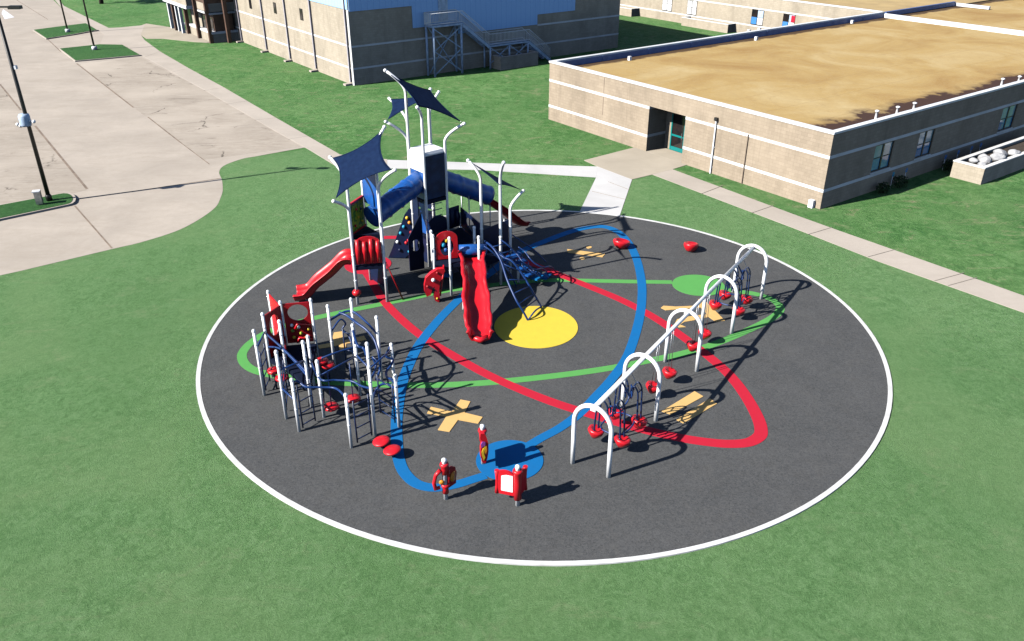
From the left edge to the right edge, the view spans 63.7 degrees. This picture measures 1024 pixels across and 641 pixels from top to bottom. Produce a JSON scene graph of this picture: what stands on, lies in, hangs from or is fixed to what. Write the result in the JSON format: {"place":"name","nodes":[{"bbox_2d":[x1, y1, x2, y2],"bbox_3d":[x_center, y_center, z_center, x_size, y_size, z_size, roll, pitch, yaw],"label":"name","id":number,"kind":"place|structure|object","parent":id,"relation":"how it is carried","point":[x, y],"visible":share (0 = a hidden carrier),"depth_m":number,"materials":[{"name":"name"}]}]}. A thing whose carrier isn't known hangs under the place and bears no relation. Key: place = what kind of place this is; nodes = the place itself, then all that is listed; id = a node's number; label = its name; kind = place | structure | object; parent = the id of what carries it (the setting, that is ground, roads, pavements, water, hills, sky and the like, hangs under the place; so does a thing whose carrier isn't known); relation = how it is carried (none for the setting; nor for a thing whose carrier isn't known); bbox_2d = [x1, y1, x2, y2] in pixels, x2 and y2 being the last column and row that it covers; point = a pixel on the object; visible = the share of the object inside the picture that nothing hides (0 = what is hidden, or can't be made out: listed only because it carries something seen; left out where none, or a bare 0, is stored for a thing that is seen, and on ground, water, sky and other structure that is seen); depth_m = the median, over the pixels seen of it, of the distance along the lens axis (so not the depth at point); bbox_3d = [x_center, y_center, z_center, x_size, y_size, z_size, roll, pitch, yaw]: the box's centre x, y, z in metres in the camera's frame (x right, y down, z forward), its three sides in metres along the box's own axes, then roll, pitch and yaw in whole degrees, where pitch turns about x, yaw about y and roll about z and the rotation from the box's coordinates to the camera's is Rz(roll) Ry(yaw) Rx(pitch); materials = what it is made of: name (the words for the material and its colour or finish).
{"place":"outdoors","nodes":[
{"label":"outdoors","id":0,"kind":"place"},
{"bbox_2d":[0,0,304,274],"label":"parking lot","id":1,"kind":"structure","parent":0,"point":[102,138],"depth_m":54.77,"materials":[{"name":"concrete"}]},
{"bbox_2d":[2,9,12,18],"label":"road marking","id":2,"kind":"object","parent":1,"relation":"on","point":[6,15],"visible":1,"depth_m":112.08,"materials":[{"name":"paint"}]},
{"bbox_2d":[0,193,75,220],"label":"kerb","id":3,"kind":"structure","parent":1,"relation":"on","point":[73,202],"depth_m":46.27,"materials":[{"name":"concrete"}]},
{"bbox_2d":[0,193,72,217],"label":"grass island","id":4,"kind":"structure","parent":3,"relation":"on","point":[17,208],"depth_m":46.70,"materials":[{"name":"green plant"}]},
{"bbox_2d":[0,5,52,200],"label":"light pole","id":5,"kind":"object","parent":4,"relation":"on","point":[24,118],"visible":1,"depth_m":44.89,"materials":[{"name":"black metal"}]},
{"bbox_2d":[31,189,43,204],"bbox_3d":[-26.840,-6.977,46.635,0.400,0.775,0.360,-8,29,-15],"label":"utility cabinet","id":6,"kind":"object","parent":4,"relation":"on","point":[37,194],"visible":1,"depth_m":46.53,"materials":[{"name":"metal"}]},
{"bbox_2d":[0,86,85,204],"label":"parking bays","id":7,"kind":"object","parent":1,"relation":"on","point":[20,178],"visible":0.87,"depth_m":53.80,"materials":[{"name":"concrete"}]},
{"bbox_2d":[33,23,97,39],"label":"kerb","id":8,"kind":"structure","parent":1,"relation":"on","point":[66,35],"depth_m":98.11,"materials":[{"name":"concrete"}]},
{"bbox_2d":[35,23,95,37],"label":"grass island","id":9,"kind":"structure","parent":8,"relation":"on","point":[50,32],"depth_m":100.29,"materials":[{"name":"green plant"}]},
{"bbox_2d":[59,0,69,31],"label":"light pole","id":10,"kind":"object","parent":9,"relation":"on","point":[67,30],"visible":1,"depth_m":98.55,"materials":[{"name":"black metal"}]},
{"bbox_2d":[59,44,140,61],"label":"kerb","id":11,"kind":"structure","parent":1,"relation":"on","point":[100,58],"depth_m":85.52,"materials":[{"name":"concrete"}]},
{"bbox_2d":[60,44,138,59],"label":"grass island","id":12,"kind":"structure","parent":11,"relation":"on","point":[88,52],"depth_m":88.15,"materials":[{"name":"green plant"}]},
{"bbox_2d":[83,0,97,49],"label":"light pole","id":13,"kind":"object","parent":12,"relation":"on","point":[93,47],"visible":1,"depth_m":88.05,"materials":[{"name":"black metal"}]},
{"bbox_2d":[0,0,220,247],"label":"expansion joint","id":14,"kind":"object","parent":1,"relation":"on","point":[65,162],"visible":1,"depth_m":55.94,"materials":[{"name":"grey concrete"}]},
{"bbox_2d":[79,57,300,158],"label":"parking bays","id":15,"kind":"object","parent":1,"relation":"on","point":[201,123],"visible":1,"depth_m":66.01,"materials":[{"name":"concrete"}]},
{"bbox_2d":[55,0,386,164],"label":"sidewalk","id":16,"kind":"structure","parent":0,"point":[131,37],"depth_m":76.42,"materials":[{"name":"concrete"}]},
{"bbox_2d":[148,51,976,285],"bbox_3d":[-10.474,-14.211,61.272,82.514,0.020,11.271,22,35,35],"label":"pavement joint","id":17,"kind":"object","parent":16,"relation":"on","point":[752,212],"visible":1,"depth_m":43.80,"materials":[{"name":"grey concrete"}]},
{"bbox_2d":[293,69,555,342],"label":"play tower","id":18,"kind":"structure","parent":0,"point":[428,182],"depth_m":36.52,"materials":[{"name":"plastic"}]},
{"bbox_2d":[387,160,597,177],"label":"path","id":19,"kind":"structure","parent":0,"point":[585,171],"depth_m":53.03,"materials":[{"name":"concrete"}]},
{"bbox_2d":[0,149,1023,640],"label":"turf","id":20,"kind":"structure","parent":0,"point":[136,503],"depth_m":24.62,"materials":[{"name":"green plant"}]},
{"bbox_2d":[200,211,887,560],"bbox_3d":[1.180,0.220,34.398,26.940,0.062,26.940,0,28,0],"label":"playground surface","id":21,"kind":"object","parent":20,"relation":"on","point":[774,407],"visible":0.8,"depth_m":29.52,"materials":[{"name":"rubber"}]},
{"bbox_2d":[252,290,400,448],"bbox_3d":[-6.762,1.315,29.430,4.043,2.755,7.445,-21,35,-34],"label":"playground climbing frame","id":22,"kind":"object","parent":21,"relation":"on","point":[298,362],"visible":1,"depth_m":29.49,"materials":[{"name":"white painted metal"},{"name":"blue painted metal"},{"name":"red plastic"}]},
{"bbox_2d":[372,435,389,448],"bbox_3d":[-4.267,4.024,26.936,0.576,0.342,0.580,-5,29,-10],"label":"step disc","id":23,"kind":"object","parent":21,"relation":"on","point":[382,441],"visible":1,"depth_m":26.81,"materials":[{"name":"red plastic"}]},
{"bbox_2d":[383,444,400,457],"bbox_3d":[-3.851,4.248,26.518,0.576,0.342,0.580,8,29,15],"label":"step disc","id":24,"kind":"object","parent":21,"relation":"on","point":[392,450],"visible":1,"depth_m":26.39,"materials":[{"name":"red plastic"}]},
{"bbox_2d":[432,458,456,499],"bbox_3d":[-1.949,4.666,24.490,0.871,1.525,0.316,-21,35,-34],"label":"activity post","id":25,"kind":"object","parent":21,"relation":"on","point":[449,475],"visible":1,"depth_m":24.41,"materials":[{"name":"red plastic"}]},
{"bbox_2d":[478,424,488,463],"bbox_3d":[-0.917,3.899,25.917,0.293,1.525,1.000,-4,29,-8],"label":"activity post","id":26,"kind":"object","parent":21,"relation":"on","point":[483,440],"visible":1,"depth_m":25.47,"materials":[{"name":"red plastic"}]},
{"bbox_2d":[494,464,527,506],"bbox_3d":[0.015,4.795,24.270,1.005,1.505,0.537,-6,29,-10],"label":"activity post","id":27,"kind":"object","parent":21,"relation":"on","point":[512,483],"visible":1,"depth_m":24.23,"materials":[{"name":"red plastic"}]},
{"bbox_2d":[613,238,629,248],"bbox_3d":[5.537,-3.869,41.498,0.894,0.541,0.753,-8,29,-15],"label":"spinner seat","id":28,"kind":"object","parent":21,"relation":"on","point":[620,243],"visible":1,"depth_m":41.28,"materials":[{"name":"red plastic"}]},
{"bbox_2d":[570,244,767,477],"bbox_3d":[6.469,0.696,30.880,1.562,2.474,14.888,17,33,29],"label":"swing set","id":29,"kind":"object","parent":21,"relation":"on","point":[614,412],"visible":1,"depth_m":28.92,"materials":[{"name":"white metal"}]},
{"bbox_2d":[684,241,698,251],"bbox_3d":[8.943,-3.705,41.192,0.753,0.541,0.894,10,30,19],"label":"spinner seat","id":30,"kind":"object","parent":21,"relation":"on","point":[689,246],"visible":1,"depth_m":40.89,"materials":[{"name":"plastic"}]},
{"bbox_2d":[196,210,892,565],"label":"kerb","id":31,"kind":"structure","parent":20,"relation":"on","point":[767,525],"depth_m":24.79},
{"bbox_2d":[54,0,1023,312],"bbox_3d":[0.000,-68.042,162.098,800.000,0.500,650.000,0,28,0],"label":"ground","id":32,"kind":"structure","parent":0,"point":[940,216],"depth_m":60.63,"materials":[{"name":"green plant"}]},
{"bbox_2d":[141,0,619,85],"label":"gymnasium","id":33,"kind":"structure","parent":32,"relation":"on","point":[355,42],"depth_m":80.45,"materials":[{"name":"brick"},{"name":"metal siding"},{"name":"concrete"}]},
{"bbox_2d":[210,17,213,29],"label":"window","id":34,"kind":"structure","parent":33,"relation":"in","point":[211,19],"depth_m":93.17,"materials":[{"name":"grey glass"}]},
{"bbox_2d":[273,2,276,13],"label":"window","id":35,"kind":"structure","parent":33,"relation":"in","point":[274,4],"depth_m":83.78,"materials":[{"name":"grey glass"}]},
{"bbox_2d":[299,8,303,20],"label":"window","id":36,"kind":"structure","parent":33,"relation":"in","point":[300,10],"depth_m":79.11,"materials":[{"name":"grey glass"}]},
{"bbox_2d":[438,0,447,20],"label":"door","id":37,"kind":"structure","parent":33,"relation":"in","point":[442,4],"depth_m":76.45,"materials":[{"name":"metal"}]},
{"bbox_2d":[424,9,550,76],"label":"fire stair","id":38,"kind":"object","parent":32,"relation":"on","point":[526,41],"visible":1,"depth_m":78.45,"materials":[{"name":"grey metal"}]},
{"bbox_2d":[491,49,538,69],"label":"brick planter","id":39,"kind":"object","parent":32,"relation":"on","point":[506,61],"visible":1,"depth_m":80.94,"materials":[{"name":"concrete"}]},
{"bbox_2d":[619,7,638,16],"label":"brick planter","id":40,"kind":"object","parent":32,"relation":"on","point":[630,12],"visible":0.51,"depth_m":111.36,"materials":[{"name":"brick"}]},
{"bbox_2d":[681,16,735,32],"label":"brick planter","id":41,"kind":"object","parent":32,"relation":"on","point":[688,21],"visible":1,"depth_m":101.29,"materials":[{"name":"brick"}]},
{"bbox_2d":[548,0,1023,208],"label":"school building","id":42,"kind":"structure","parent":32,"relation":"on","point":[820,114],"depth_m":56.36,"materials":[{"name":"beige brick"}]},
{"bbox_2d":[669,112,685,152],"bbox_3d":[11.610,-12.520,55.333,0.145,2.660,2.550,-19,34,-32],"label":"door","id":43,"kind":"structure","parent":42,"relation":"in","point":[678,121],"depth_m":55.86,"materials":[{"name":"teal glass"}]},
{"bbox_2d":[870,141,893,174],"bbox_3d":[21.774,-9.615,48.518,2.050,1.690,0.210,-19,34,-32],"label":"window","id":44,"kind":"structure","parent":42,"relation":"in","point":[882,155],"depth_m":48.61,"materials":[{"name":"blue glass"}]},
{"bbox_2d":[914,129,934,159],"bbox_3d":[25.477,-10.906,50.923,1.850,1.690,0.210,-19,34,-32],"label":"window","id":45,"kind":"structure","parent":42,"relation":"in","point":[925,139],"depth_m":51.01,"materials":[{"name":"blue glass"}]},
{"bbox_2d":[997,105,1016,132],"bbox_3d":[33.848,-13.826,56.360,2.150,1.690,0.210,-19,34,-32],"label":"window","id":46,"kind":"structure","parent":42,"relation":"in","point":[1008,113],"depth_m":56.48,"materials":[{"name":"blue glass"}]},
{"bbox_2d":[620,0,1023,35],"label":"school wing","id":47,"kind":"structure","parent":32,"relation":"on","point":[746,15],"depth_m":95.29,"materials":[{"name":"beige brick"}]},
{"bbox_2d":[662,0,672,11],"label":"window","id":48,"kind":"structure","parent":47,"relation":"in","point":[666,4],"depth_m":107.26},
{"bbox_2d":[687,0,696,14],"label":"window","id":49,"kind":"structure","parent":47,"relation":"in","point":[692,5],"depth_m":104.15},
{"bbox_2d":[750,9,763,25],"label":"window","id":50,"kind":"structure","parent":47,"relation":"in","point":[757,16],"depth_m":96.85,"materials":[{"name":"white glass"}]},
{"bbox_2d":[782,13,795,25],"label":"window","id":51,"kind":"structure","parent":47,"relation":"in","point":[786,21],"depth_m":93.78,"materials":[{"name":"white glass"}]},
{"bbox_2d":[875,181,890,193],"bbox_3d":[21.994,-7.861,48.771,0.875,0.755,0.853,-24,36,-37],"label":"shrub","id":52,"kind":"object","parent":32,"relation":"on","point":[883,188],"visible":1,"depth_m":48.70,"materials":[{"name":"green plant"}]},
{"bbox_2d":[891,175,908,187],"bbox_3d":[23.399,-8.351,49.612,0.978,0.875,0.985,0,28,0],"label":"shrub","id":53,"kind":"object","parent":32,"relation":"on","point":[901,180],"visible":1,"depth_m":49.53,"materials":[{"name":"green plant"}]},
{"bbox_2d":[942,159,952,170],"bbox_3d":[27.862,-9.934,52.591,0.916,0.752,0.904,0,28,0],"label":"shrub","id":54,"kind":"object","parent":32,"relation":"on","point":[946,164],"visible":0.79,"depth_m":52.47,"materials":[{"name":"green plant"}]},
{"bbox_2d":[950,136,1023,184],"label":"brick planter","id":55,"kind":"object","parent":32,"relation":"on","point":[964,168],"visible":0.92,"depth_m":51.26,"materials":[{"name":"brick"},{"name":"concrete"},{"name":"stone"}]},
{"bbox_2d":[969,157,978,162],"bbox_3d":[28.772,-9.982,51.353,0.554,0.355,0.523,0,28,0],"label":"rock","id":56,"kind":"object","parent":55,"relation":"on","point":[973,160],"visible":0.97,"depth_m":51.20,"materials":[{"name":"white stone"}]},
{"bbox_2d":[977,161,986,165],"bbox_3d":[28.875,-9.568,50.594,0.524,0.364,0.519,0,28,0],"label":"rock","id":57,"kind":"object","parent":55,"relation":"in","point":[981,163],"visible":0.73,"depth_m":50.45,"materials":[{"name":"white stone"}]},
{"bbox_2d":[979,156,991,163],"bbox_3d":[29.467,-9.986,51.253,0.677,0.540,0.711,-14,31,-25],"label":"rock","id":58,"kind":"object","parent":55,"relation":"in","point":[987,159],"visible":0.86,"depth_m":51.01,"materials":[{"name":"white stone"}]},
{"bbox_2d":[990,152,1005,161],"bbox_3d":[30.419,-10.215,51.621,0.849,0.587,0.811,0,28,0],"label":"rock","id":59,"kind":"object","parent":55,"relation":"in","point":[996,156],"visible":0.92,"depth_m":51.39,"materials":[{"name":"white stone"}]},
{"bbox_2d":[993,149,1007,156],"bbox_3d":[31.032,-10.603,52.362,0.798,0.618,0.822,0,28,0],"label":"rock","id":60,"kind":"object","parent":55,"relation":"in","point":[1005,153],"visible":0.51,"depth_m":52.12,"materials":[{"name":"white stone"}]},
{"bbox_2d":[1008,149,1020,155],"bbox_3d":[31.956,-10.665,52.524,0.722,0.518,0.715,-23,36,-36],"label":"rock","id":61,"kind":"object","parent":55,"relation":"in","point":[1011,152],"visible":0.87,"depth_m":52.31,"materials":[{"name":"white stone"}]},
{"bbox_2d":[580,167,631,214],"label":"path","id":62,"kind":"structure","parent":0,"point":[596,202],"depth_m":48.83,"materials":[{"name":"concrete"}]},
{"bbox_2d":[584,147,685,179],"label":"plaza","id":63,"kind":"structure","parent":0,"point":[633,163],"depth_m":53.97,"materials":[{"name":"concrete"}]},
{"bbox_2d":[653,169,1023,312],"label":"sidewalk","id":64,"kind":"structure","parent":0,"point":[933,272],"depth_m":41.94,"materials":[{"name":"concrete"}]}
]}

